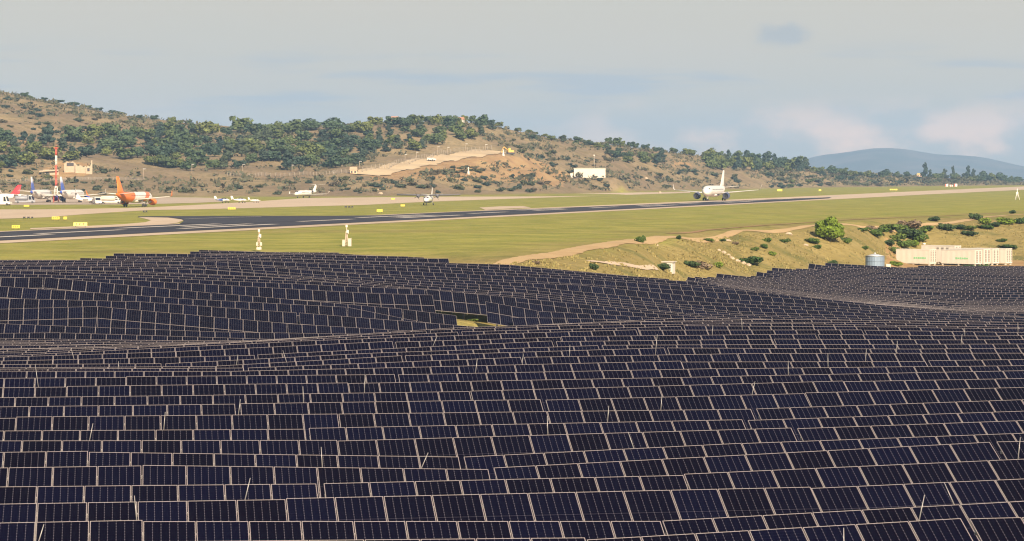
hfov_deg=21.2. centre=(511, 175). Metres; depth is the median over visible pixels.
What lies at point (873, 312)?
solar table
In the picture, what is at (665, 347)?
solar table
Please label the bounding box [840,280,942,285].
solar table
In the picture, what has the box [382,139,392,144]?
tree
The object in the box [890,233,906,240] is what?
bush
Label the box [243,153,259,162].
tree
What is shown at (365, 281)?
solar table
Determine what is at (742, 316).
solar table
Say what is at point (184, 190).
shrub
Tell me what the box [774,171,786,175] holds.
shrub
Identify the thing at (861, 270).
solar table
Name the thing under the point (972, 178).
tree
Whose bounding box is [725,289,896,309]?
solar table
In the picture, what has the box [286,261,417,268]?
solar table
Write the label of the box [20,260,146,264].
solar table
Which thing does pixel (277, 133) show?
tree
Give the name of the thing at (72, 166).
ruined house
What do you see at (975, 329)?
solar table
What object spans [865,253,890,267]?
water tank
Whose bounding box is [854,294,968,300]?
solar table
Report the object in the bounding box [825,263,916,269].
solar table
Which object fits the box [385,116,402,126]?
tree
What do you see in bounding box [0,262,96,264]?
solar table
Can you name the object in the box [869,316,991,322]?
solar table
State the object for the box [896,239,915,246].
bush
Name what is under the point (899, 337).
solar table
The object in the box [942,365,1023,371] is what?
solar table
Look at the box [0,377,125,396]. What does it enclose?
solar table
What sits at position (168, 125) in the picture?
tree
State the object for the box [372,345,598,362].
solar table
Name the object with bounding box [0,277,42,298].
solar table
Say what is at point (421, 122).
tree
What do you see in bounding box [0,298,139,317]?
solar table
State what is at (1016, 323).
solar table
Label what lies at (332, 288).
solar table
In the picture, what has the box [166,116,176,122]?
tree
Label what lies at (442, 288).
solar table
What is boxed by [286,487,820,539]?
solar table
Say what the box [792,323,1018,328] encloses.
solar table
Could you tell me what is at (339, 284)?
solar table
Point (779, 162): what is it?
tree
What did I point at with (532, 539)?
solar table
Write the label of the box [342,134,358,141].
tree
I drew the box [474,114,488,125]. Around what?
tree
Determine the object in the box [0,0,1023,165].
sky
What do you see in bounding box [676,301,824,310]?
solar table
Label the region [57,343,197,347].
solar table
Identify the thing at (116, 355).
solar table
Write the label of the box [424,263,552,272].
solar table
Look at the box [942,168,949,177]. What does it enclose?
tree
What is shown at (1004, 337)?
solar table
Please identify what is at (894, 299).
solar table
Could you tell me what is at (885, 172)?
tree
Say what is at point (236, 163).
tree
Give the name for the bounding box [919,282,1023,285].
solar table
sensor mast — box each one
[256,229,261,249]
[342,225,351,245]
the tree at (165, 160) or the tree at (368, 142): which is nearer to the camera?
the tree at (165, 160)
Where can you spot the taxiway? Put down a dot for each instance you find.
(38, 213)
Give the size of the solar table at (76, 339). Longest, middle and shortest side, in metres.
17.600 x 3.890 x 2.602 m
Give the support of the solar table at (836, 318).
on the ground at (489, 240)
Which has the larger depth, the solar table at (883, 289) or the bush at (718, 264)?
the bush at (718, 264)
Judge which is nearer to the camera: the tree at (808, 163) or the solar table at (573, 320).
the solar table at (573, 320)
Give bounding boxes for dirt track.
[493,236,674,264]
[668,214,1021,242]
[671,211,1023,233]
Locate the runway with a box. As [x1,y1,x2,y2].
[0,197,830,239]
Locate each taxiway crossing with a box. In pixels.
[138,215,386,223]
[479,206,529,209]
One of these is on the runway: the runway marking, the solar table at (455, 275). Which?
the runway marking
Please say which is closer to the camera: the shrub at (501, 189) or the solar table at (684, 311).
the solar table at (684, 311)
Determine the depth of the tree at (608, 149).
1823.52 m
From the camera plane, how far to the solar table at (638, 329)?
134.71 m
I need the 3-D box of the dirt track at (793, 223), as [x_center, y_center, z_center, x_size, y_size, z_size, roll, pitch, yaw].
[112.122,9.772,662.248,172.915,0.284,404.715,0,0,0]
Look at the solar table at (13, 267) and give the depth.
240.59 m
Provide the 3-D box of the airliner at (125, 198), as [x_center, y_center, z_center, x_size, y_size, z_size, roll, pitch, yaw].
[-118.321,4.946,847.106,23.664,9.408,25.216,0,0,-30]
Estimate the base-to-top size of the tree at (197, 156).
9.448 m
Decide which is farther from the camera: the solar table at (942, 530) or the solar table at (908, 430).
the solar table at (908, 430)
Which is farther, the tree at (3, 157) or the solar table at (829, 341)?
the tree at (3, 157)
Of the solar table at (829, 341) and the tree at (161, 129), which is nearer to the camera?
the solar table at (829, 341)
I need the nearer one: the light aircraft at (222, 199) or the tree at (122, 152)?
the light aircraft at (222, 199)
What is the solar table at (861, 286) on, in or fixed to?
on the ground at (489, 240)
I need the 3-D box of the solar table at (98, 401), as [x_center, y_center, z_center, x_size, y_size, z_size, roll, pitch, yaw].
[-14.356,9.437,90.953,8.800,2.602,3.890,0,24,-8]
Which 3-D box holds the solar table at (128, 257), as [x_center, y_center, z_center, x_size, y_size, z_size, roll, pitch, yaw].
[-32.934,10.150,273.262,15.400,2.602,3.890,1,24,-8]
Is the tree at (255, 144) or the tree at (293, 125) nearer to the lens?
the tree at (255, 144)
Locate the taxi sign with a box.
[73,222,86,226]
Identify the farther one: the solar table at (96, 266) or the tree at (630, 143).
the tree at (630, 143)
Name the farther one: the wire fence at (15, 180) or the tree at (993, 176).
the tree at (993, 176)
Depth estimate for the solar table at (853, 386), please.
95.99 m
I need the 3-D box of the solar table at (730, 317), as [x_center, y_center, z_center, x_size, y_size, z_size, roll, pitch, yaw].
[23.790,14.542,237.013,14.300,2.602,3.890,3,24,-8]
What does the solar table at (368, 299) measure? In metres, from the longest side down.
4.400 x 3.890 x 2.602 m
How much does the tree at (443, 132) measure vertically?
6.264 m
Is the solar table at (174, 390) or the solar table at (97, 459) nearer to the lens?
the solar table at (97, 459)
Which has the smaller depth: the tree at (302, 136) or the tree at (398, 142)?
the tree at (398, 142)
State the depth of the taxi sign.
513.42 m
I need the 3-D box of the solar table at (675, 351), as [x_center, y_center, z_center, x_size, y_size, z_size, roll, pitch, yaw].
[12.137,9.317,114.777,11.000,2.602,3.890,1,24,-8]
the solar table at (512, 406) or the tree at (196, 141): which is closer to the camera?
the solar table at (512, 406)
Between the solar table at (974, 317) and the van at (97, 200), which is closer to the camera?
the solar table at (974, 317)
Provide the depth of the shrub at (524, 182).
1435.14 m
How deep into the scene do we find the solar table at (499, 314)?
225.54 m
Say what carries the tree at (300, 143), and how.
on the ground at (489, 240)
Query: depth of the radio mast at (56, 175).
984.71 m
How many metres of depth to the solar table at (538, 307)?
230.74 m
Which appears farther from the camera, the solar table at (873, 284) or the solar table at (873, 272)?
the solar table at (873, 272)
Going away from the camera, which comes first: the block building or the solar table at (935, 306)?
the solar table at (935, 306)
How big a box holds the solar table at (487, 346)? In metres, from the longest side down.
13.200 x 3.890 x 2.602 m
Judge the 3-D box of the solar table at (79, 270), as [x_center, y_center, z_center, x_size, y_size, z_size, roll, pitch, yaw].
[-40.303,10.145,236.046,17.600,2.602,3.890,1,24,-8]
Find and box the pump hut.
[661,261,676,273]
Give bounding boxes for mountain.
[807,148,1023,178]
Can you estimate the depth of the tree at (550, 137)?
1795.00 m
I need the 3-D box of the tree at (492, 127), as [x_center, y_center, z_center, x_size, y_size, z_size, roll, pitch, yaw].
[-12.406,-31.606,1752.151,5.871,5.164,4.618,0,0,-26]
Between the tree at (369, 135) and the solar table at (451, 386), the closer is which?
the solar table at (451, 386)
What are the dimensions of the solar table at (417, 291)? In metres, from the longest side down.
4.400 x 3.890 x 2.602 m
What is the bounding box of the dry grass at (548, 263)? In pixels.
[485,223,1023,280]
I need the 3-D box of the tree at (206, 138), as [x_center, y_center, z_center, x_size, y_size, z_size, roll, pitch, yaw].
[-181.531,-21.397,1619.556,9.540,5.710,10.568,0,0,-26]
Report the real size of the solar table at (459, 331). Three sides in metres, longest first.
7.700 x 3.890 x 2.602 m
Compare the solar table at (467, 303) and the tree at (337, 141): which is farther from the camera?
the tree at (337, 141)
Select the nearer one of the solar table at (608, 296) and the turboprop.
the solar table at (608, 296)
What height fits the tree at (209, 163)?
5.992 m
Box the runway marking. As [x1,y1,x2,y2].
[1,196,838,236]
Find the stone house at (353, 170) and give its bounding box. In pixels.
[349,167,356,173]
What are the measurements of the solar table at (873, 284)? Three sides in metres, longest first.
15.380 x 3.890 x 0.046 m
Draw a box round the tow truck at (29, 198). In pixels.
[15,195,34,202]
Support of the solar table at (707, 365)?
on the ground at (489, 240)
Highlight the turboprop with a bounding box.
[397,188,460,204]
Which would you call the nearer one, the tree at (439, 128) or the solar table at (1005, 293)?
the solar table at (1005, 293)
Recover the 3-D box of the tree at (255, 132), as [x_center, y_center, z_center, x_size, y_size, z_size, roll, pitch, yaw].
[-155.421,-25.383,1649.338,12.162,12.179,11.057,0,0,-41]
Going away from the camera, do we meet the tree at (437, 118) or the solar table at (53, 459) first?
the solar table at (53, 459)
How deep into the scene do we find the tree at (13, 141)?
1440.89 m
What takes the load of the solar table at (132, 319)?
on the ground at (489, 240)
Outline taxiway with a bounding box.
[0,192,689,218]
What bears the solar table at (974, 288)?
on the ground at (489, 240)
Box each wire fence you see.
[0,177,143,181]
[227,169,341,176]
[362,145,491,171]
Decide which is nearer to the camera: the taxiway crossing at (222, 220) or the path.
the path
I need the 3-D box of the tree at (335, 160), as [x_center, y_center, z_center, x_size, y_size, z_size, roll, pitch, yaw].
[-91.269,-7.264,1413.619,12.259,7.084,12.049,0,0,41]
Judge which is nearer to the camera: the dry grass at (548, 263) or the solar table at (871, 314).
the solar table at (871, 314)
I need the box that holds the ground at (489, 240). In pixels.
[0,91,1023,332]
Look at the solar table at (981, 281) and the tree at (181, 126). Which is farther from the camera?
the tree at (181, 126)
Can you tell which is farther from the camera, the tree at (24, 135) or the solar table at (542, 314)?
the tree at (24, 135)
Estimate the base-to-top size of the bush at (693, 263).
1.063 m
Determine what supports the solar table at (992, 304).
on the ground at (489, 240)
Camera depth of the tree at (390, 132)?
1591.07 m
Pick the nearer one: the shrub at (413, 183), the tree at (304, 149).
the shrub at (413, 183)
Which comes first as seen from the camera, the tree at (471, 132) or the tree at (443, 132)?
the tree at (443, 132)
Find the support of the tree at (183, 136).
on the ground at (489, 240)
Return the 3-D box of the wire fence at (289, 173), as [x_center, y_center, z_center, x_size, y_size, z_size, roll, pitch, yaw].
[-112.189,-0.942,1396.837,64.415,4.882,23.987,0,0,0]
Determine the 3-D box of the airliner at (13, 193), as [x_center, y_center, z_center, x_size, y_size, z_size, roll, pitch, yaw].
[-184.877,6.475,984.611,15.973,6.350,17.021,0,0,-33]
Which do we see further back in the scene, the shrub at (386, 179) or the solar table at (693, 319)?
the shrub at (386, 179)
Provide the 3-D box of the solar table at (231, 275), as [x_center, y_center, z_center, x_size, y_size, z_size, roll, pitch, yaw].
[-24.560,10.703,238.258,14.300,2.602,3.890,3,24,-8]
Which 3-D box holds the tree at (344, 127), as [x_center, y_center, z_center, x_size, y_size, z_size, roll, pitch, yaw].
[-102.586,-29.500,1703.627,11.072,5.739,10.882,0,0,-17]
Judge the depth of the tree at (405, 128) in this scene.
1645.10 m
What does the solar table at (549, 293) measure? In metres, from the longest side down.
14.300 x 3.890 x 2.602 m
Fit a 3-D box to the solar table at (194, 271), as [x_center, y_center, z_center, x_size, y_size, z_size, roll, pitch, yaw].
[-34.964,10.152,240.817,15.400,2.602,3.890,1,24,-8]
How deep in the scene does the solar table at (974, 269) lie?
455.96 m
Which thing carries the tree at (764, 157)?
on the ground at (489, 240)
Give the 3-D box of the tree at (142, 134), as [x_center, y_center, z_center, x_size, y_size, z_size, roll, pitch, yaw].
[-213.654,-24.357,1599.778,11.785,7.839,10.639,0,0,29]
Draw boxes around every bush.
[589,263,598,269]
[634,235,645,241]
[657,263,670,269]
[684,260,700,266]
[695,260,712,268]
[713,262,723,267]
[739,256,763,263]
[779,239,790,242]
[804,238,819,242]
[843,238,851,242]
[858,227,871,230]
[868,229,881,236]
[872,227,889,231]
[879,224,897,229]
[885,239,894,245]
[888,246,899,253]
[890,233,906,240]
[890,261,902,265]
[895,227,922,237]
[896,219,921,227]
[896,224,908,229]
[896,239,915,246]
[912,233,929,240]
[916,228,927,232]
[918,225,933,229]
[928,216,940,220]
[938,223,956,230]
[954,224,965,228]
[960,225,977,229]
[961,230,978,235]
[968,213,982,219]
[976,225,993,228]
[978,218,991,223]
[988,222,999,226]
[995,238,1006,241]
[996,217,1015,224]
[997,244,1017,248]
[1014,217,1023,223]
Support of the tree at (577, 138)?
on the ground at (489, 240)
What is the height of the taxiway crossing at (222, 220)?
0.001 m
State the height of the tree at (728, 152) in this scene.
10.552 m
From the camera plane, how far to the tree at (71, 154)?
1403.84 m
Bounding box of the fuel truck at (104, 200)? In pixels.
[101,196,120,203]
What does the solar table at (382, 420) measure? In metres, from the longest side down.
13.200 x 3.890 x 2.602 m
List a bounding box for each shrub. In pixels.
[22,169,33,174]
[92,185,101,189]
[178,188,187,192]
[234,184,243,188]
[328,182,338,185]
[339,175,349,179]
[381,178,390,182]
[395,183,406,187]
[407,182,417,185]
[429,169,440,174]
[453,185,464,189]
[472,178,482,182]
[495,187,505,191]
[520,180,530,184]
[765,172,773,176]
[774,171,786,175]
[812,178,823,181]
[834,175,845,180]
[900,177,908,182]
[957,176,969,180]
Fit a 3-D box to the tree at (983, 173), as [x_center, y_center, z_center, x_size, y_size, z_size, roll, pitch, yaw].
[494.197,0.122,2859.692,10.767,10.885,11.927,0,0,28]
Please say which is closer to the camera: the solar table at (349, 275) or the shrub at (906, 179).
the solar table at (349, 275)
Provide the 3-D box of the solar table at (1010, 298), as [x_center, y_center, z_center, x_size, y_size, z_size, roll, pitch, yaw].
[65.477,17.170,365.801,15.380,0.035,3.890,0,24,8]
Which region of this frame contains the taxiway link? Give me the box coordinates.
[140,217,181,219]
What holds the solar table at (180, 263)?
on the ground at (489, 240)
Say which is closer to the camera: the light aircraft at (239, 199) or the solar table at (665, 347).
the solar table at (665, 347)
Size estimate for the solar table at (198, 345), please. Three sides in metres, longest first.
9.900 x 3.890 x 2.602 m
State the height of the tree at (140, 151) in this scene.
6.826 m
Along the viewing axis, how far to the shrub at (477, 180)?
1390.64 m
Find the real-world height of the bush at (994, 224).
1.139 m
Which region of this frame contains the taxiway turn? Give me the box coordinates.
[30,219,182,228]
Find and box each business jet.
[75,193,92,202]
[289,184,328,197]
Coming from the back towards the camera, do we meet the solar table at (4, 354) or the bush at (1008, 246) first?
the bush at (1008, 246)
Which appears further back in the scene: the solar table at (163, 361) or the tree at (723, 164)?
the tree at (723, 164)
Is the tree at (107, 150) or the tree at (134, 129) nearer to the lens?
the tree at (107, 150)
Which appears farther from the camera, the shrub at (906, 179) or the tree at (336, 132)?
the shrub at (906, 179)
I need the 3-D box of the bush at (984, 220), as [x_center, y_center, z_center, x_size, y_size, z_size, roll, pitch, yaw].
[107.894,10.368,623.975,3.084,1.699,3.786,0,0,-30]
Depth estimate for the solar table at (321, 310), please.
215.53 m
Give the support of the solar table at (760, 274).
on the ground at (489, 240)
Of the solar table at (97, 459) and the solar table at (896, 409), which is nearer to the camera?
the solar table at (97, 459)
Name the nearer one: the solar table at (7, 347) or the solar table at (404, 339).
the solar table at (404, 339)
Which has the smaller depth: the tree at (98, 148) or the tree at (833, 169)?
the tree at (98, 148)
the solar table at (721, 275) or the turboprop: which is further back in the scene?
the turboprop
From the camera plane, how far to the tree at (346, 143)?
1541.31 m
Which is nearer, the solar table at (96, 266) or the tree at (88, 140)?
the solar table at (96, 266)
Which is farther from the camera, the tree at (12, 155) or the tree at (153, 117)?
the tree at (153, 117)
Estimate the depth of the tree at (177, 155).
1462.92 m
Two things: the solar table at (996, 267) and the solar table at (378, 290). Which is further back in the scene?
the solar table at (996, 267)
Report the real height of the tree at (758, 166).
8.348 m
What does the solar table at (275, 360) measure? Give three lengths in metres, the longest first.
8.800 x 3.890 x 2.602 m
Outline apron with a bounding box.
[0,197,227,204]
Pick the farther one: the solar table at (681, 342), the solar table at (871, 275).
the solar table at (871, 275)
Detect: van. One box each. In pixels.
[0,196,11,204]
[93,197,101,203]
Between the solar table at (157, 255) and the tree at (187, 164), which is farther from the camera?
the tree at (187, 164)
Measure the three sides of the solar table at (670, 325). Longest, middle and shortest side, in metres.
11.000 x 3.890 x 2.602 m
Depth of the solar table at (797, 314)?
250.52 m
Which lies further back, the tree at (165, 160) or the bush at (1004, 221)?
the tree at (165, 160)
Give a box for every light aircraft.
[214,196,228,202]
[231,196,245,202]
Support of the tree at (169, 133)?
on the ground at (489, 240)
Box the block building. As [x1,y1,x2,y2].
[570,155,605,177]
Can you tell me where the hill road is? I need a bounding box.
[349,149,508,175]
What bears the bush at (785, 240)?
on the ground at (489, 240)
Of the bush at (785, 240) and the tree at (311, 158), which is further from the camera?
the tree at (311, 158)
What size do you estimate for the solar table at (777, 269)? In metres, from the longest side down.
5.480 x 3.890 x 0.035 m
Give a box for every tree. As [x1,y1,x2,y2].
[0,130,13,141]
[0,140,8,150]
[0,154,8,160]
[3,159,18,167]
[6,152,18,159]
[7,145,21,151]
[9,135,20,145]
[15,151,38,164]
[18,131,27,139]
[22,140,41,152]
[26,134,35,142]
[37,124,55,145]
[38,146,62,159]
[57,137,68,148]
[60,124,85,141]
[61,150,79,160]
[68,146,75,151]
[76,145,97,156]
[82,135,94,143]
[84,124,104,137]
[94,144,102,152]
[97,135,120,146]
[100,146,112,155]
[101,122,122,136]
[112,147,136,158]
[117,128,136,137]
[118,135,136,146]
[129,126,141,135]
[132,146,144,157]
[138,128,155,138]
[141,134,152,145]
[142,154,160,165]
[144,145,161,155]
[150,115,157,119]
[151,137,171,146]
[152,143,174,156]
[153,131,163,139]
[154,122,164,128]
[154,126,164,135]
[158,154,176,167]
[163,122,175,129]
[163,129,175,138]
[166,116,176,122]
[170,152,182,158]
[171,129,190,143]
[171,141,179,151]
[175,124,186,129]
[175,158,183,167]
[177,141,193,151]
[178,160,196,170]
[183,149,209,165]
[188,122,199,132]
[188,133,198,140]
[189,137,202,146]
[194,120,221,133]
[196,142,216,152]
[199,135,213,143]
[204,159,219,168]
[207,146,222,156]
[213,136,224,146]
[218,155,228,168]
[220,126,232,135]
[222,142,235,161]
[223,136,237,147]
[229,116,253,131]
[232,137,250,155]
[232,159,245,166]
[242,123,261,132]
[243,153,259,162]
[244,124,263,140]
[244,138,265,151]
[258,148,268,160]
[259,123,276,131]
[260,127,272,140]
[265,137,290,151]
[267,150,283,160]
[272,129,284,138]
[273,121,283,128]
[280,119,303,133]
[280,150,295,169]
[281,135,297,143]
[283,144,296,152]
[292,155,308,164]
[295,129,312,140]
[295,139,309,147]
[295,142,319,154]
[302,118,321,129]
[302,153,320,164]
[308,144,327,156]
[311,140,328,146]
[313,129,329,140]
[319,161,332,166]
[320,144,342,156]
[321,117,343,128]
[324,155,348,167]
[325,137,343,148]
[328,127,346,138]
[338,137,354,149]
[338,148,349,156]
[340,124,352,131]
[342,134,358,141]
[343,154,357,162]
[349,121,360,131]
[351,144,369,155]
[352,138,361,145]
[352,153,365,164]
[358,121,373,130]
[359,138,380,149]
[363,130,373,135]
[365,133,373,138]
[367,116,379,125]
[372,140,381,147]
[375,127,382,134]
[376,134,383,143]
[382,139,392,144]
[382,143,391,151]
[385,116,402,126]
[385,129,393,135]
[387,134,400,141]
[391,134,403,148]
[398,117,414,125]
[398,126,410,132]
[403,133,411,140]
[407,114,424,124]
[407,139,421,150]
[410,126,427,136]
[415,119,424,127]
[419,138,426,147]
[422,134,430,141]
[429,114,442,124]
[430,133,444,144]
[432,125,447,131]
[439,130,446,137]
[440,115,457,127]
[448,123,463,132]
[454,129,466,139]
[465,128,478,139]
[467,115,475,121]
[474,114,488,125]
[477,125,484,134]
[489,122,496,129]
[527,134,536,138]
[547,135,556,140]
[560,135,565,141]
[573,136,582,140]
[593,142,603,147]
[604,137,612,143]
[605,145,612,154]
[611,150,623,158]
[613,137,621,144]
[622,156,632,162]
[626,141,634,147]
[637,151,647,157]
[638,156,651,163]
[641,144,649,150]
[651,153,661,163]
[659,147,666,157]
[669,147,678,153]
[682,148,691,154]
[700,152,714,160]
[702,148,716,155]
[705,156,719,167]
[715,151,723,155]
[717,158,727,169]
[726,149,730,159]
[727,158,733,165]
[731,150,742,156]
[732,155,741,168]
[740,157,754,167]
[743,150,750,156]
[750,153,761,159]
[751,163,762,171]
[762,151,772,160]
[762,154,767,162]
[763,161,774,169]
[772,157,787,167]
[783,165,791,170]
[785,159,795,166]
[793,156,804,171]
[801,157,810,168]
[813,167,824,171]
[814,216,844,240]
[826,165,839,173]
[838,167,848,173]
[863,170,871,175]
[878,169,889,175]
[920,162,927,176]
[934,173,944,177]
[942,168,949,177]
[950,166,954,176]
[965,165,970,176]
[968,175,978,180]
[979,171,988,176]
[989,173,996,179]
[996,172,1007,180]
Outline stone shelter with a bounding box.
[39,169,58,174]
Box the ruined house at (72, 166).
[64,160,91,173]
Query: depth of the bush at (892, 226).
583.58 m
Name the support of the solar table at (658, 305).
on the ground at (489, 240)
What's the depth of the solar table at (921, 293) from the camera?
376.85 m
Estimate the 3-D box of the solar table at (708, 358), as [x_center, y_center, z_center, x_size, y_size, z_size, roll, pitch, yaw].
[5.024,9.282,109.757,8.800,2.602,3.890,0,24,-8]
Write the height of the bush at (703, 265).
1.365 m
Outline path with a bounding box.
[587,260,658,269]
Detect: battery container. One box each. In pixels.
[896,249,935,265]
[921,243,960,263]
[941,249,981,265]
[950,248,989,264]
[960,248,998,264]
[989,248,1011,264]
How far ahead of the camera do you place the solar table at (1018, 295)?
371.58 m
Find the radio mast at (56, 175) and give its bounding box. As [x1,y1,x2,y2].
[53,148,58,202]
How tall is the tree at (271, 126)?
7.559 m
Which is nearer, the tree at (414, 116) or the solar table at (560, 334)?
the solar table at (560, 334)
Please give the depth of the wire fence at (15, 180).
1328.09 m
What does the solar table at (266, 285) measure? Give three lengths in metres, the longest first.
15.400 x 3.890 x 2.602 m
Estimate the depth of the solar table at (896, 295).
365.36 m
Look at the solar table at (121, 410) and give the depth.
88.09 m
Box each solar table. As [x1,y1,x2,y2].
[0,260,61,261]
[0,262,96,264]
[0,263,181,268]
[0,264,176,269]
[0,266,27,268]
[0,269,148,272]
[0,270,91,275]
[0,271,32,276]
[0,273,118,280]
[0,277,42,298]
[0,277,122,293]
[0,286,191,308]
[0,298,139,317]
[0,306,97,331]
[0,324,214,339]
[0,333,59,338]
[0,338,172,341]
[0,340,108,342]
[0,343,88,344]
[0,344,192,354]
[0,346,39,348]
[0,347,104,351]
[0,352,45,356]
[0,352,175,363]
[0,355,254,367]
[0,364,160,368]
[0,366,215,370]
[0,368,243,376]
[0,371,230,389]
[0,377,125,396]
[0,387,66,403]
[0,395,212,414]
[0,404,235,430]
[0,418,15,438]
[0,429,304,453]
[0,440,338,467]
[0,451,87,485]
[0,466,141,502]
[0,484,317,520]
[0,499,286,540]
[0,520,142,540]
[9,342,291,359]
[16,414,338,439]
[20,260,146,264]
[28,266,203,274]
[33,271,178,279]
[40,342,215,347]
[43,277,210,304]
[46,342,251,353]
[54,342,183,343]
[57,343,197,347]
[60,333,267,340]
[63,261,214,265]
[67,383,348,403]
[80,258,261,264]
[88,452,460,495]
[92,271,271,279]
[95,306,286,338]
[98,262,275,271]
[106,256,259,260]
[109,341,232,342]
[113,253,281,257]
[119,277,304,296]
[123,280,326,302]
[126,374,395,394]
[130,257,285,263]
[140,302,296,332]
[142,465,489,500]
[143,521,664,540]
[149,260,308,268]
[149,272,311,281]
[166,353,371,366]
[176,341,393,361]
[177,267,370,282]
[179,277,321,289]
[181,336,326,344]
[182,265,348,278]
[190,251,338,253]
[193,299,346,323]
[195,254,332,259]
[200,255,323,261]
[205,269,364,284]
[212,293,402,320]
[213,391,470,414]
[215,332,351,338]
[216,262,354,274]
[216,356,402,370]
[229,331,426,344]
[231,367,430,381]
[235,251,371,255]
[240,399,542,430]
[242,253,333,254]
[246,328,452,341]
[248,357,522,374]
[256,332,457,345]
[258,341,553,363]
[260,258,422,265]
[262,261,428,271]
[264,538,585,540]
[272,277,451,312]
[277,268,416,280]
[284,254,407,258]
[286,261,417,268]
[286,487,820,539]
[288,324,401,335]
[293,335,477,350]
[299,313,474,333]
[305,284,357,299]
[309,420,745,455]
[310,267,467,277]
[313,278,361,284]
[322,282,372,292]
[324,475,687,520]
[326,291,380,307]
[333,258,448,262]
[338,428,796,468]
[339,409,754,440]
[342,260,509,267]
[347,307,401,328]
[348,377,712,399]
[350,277,537,290]
[355,273,536,282]
[358,287,410,309]
[367,282,560,313]
[372,281,514,291]
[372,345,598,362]
[373,285,424,296]
[380,294,435,315]
[395,337,560,351]
[398,368,718,390]
[403,309,456,324]
[405,348,666,366]
[418,266,536,274]
[418,279,579,291]
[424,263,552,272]
[426,289,479,319]
[429,269,582,280]
[430,325,580,334]
[430,361,683,378]
[454,322,641,329]
[461,326,681,336]
[463,292,511,318]
[464,443,751,479]
[469,274,591,284]
[470,381,848,417]
[477,294,528,314]
[477,330,637,341]
[485,301,537,325]
[494,442,999,493]
[500,295,548,304]
[510,265,624,275]
[512,293,560,300]
[512,317,565,325]
[515,289,666,304]
[516,302,567,322]
[524,354,739,368]
[528,299,702,317]
[537,272,687,284]
[538,282,717,302]
[538,288,675,304]
[538,311,672,323]
[546,393,810,422]
[549,298,683,313]
[554,270,668,280]
[556,339,772,349]
[561,296,737,313]
[561,298,740,314]
[561,334,816,346]
[567,318,631,322]
[569,308,725,318]
[571,318,683,323]
[580,285,715,303]
[581,323,792,335]
[583,277,723,289]
[587,518,972,540]
[593,280,724,298]
[602,344,775,354]
[640,330,863,339]
[641,319,771,322]
[641,322,885,325]
[662,501,1023,540]
[667,348,920,361]
[668,304,830,314]
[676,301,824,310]
[681,361,926,373]
[684,318,772,321]
[684,326,920,334]
[684,459,1023,513]
[686,313,831,319]
[687,277,726,282]
[687,281,753,290]
[704,316,758,318]
[711,371,1023,384]
[716,274,753,278]
[716,292,891,309]
[716,299,893,311]
[717,366,943,381]
[724,287,868,303]
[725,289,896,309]
[738,353,1023,365]
[740,311,869,318]
[742,314,884,320]
[742,433,1023,459]
[748,411,1023,440]
[756,272,792,277]
[756,399,1023,423]
[772,268,805,271]
[772,319,986,323]
[774,339,962,344]
[775,344,1023,349]
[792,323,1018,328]
[797,420,1023,440]
[805,387,1023,406]
[808,263,838,269]
[811,479,1023,511]
[814,280,917,285]
[814,284,919,289]
[815,288,927,295]
[817,267,910,271]
[817,272,914,275]
[818,334,999,339]
[820,269,914,272]
[820,277,918,281]
[824,285,930,290]
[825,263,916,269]
[825,293,939,301]
[825,308,948,317]
[826,281,930,286]
[827,290,941,297]
[828,274,925,277]
[830,270,925,273]
[830,279,926,282]
[830,283,927,288]
[831,311,967,319]
[834,266,925,269]
[834,287,938,294]
[838,276,936,279]
[838,295,956,302]
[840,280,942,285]
[841,272,937,274]
[841,292,955,299]
[841,296,960,303]
[842,284,949,289]
[844,289,956,295]
[844,298,970,306]
[844,378,1023,391]
[847,277,947,281]
[850,268,935,271]
[851,297,971,304]
[851,301,969,309]
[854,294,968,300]
[864,330,1023,339]
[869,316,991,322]
[874,302,984,309]
[878,304,1016,316]
[885,323,1023,327]
[892,308,992,315]
[894,310,1010,316]
[899,307,1014,316]
[907,267,976,268]
[912,271,1006,272]
[915,272,997,273]
[915,274,1013,277]
[917,268,1009,269]
[918,266,1007,267]
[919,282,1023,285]
[920,328,1023,331]
[920,348,1023,352]
[923,287,1023,290]
[926,272,1022,273]
[926,278,1023,282]
[927,269,1019,270]
[927,275,1023,278]
[928,359,1023,366]
[929,294,1023,298]
[931,283,1023,286]
[936,270,1022,271]
[938,273,1023,275]
[938,277,1023,279]
[939,288,1023,292]
[940,280,1023,283]
[942,297,1023,300]
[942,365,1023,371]
[944,281,1023,284]
[946,285,1023,287]
[948,290,1023,294]
[948,301,1023,302]
[948,315,1023,319]
[950,286,1023,288]
[957,292,1023,295]
[957,299,1023,300]
[957,302,1023,304]
[961,303,1023,305]
[962,339,1023,343]
[968,319,1023,321]
[969,517,1023,540]
[972,267,1019,267]
[989,322,1023,324]
[996,441,1023,459]
[998,335,1023,339]
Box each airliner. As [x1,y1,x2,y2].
[0,177,75,201]
[0,185,21,198]
[43,177,105,201]
[86,176,171,206]
[673,170,761,200]
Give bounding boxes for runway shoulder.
[0,186,1023,242]
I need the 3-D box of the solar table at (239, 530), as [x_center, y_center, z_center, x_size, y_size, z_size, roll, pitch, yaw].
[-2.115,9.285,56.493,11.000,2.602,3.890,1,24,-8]
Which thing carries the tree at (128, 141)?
on the ground at (489, 240)
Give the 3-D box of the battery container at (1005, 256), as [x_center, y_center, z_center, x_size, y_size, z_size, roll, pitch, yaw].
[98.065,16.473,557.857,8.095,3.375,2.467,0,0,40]
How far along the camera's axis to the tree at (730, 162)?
2058.46 m
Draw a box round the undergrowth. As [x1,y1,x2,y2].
[0,90,1023,192]
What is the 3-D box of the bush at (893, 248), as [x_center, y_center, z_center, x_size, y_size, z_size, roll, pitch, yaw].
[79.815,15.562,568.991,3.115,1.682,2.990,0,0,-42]
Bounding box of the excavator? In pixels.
[501,147,514,153]

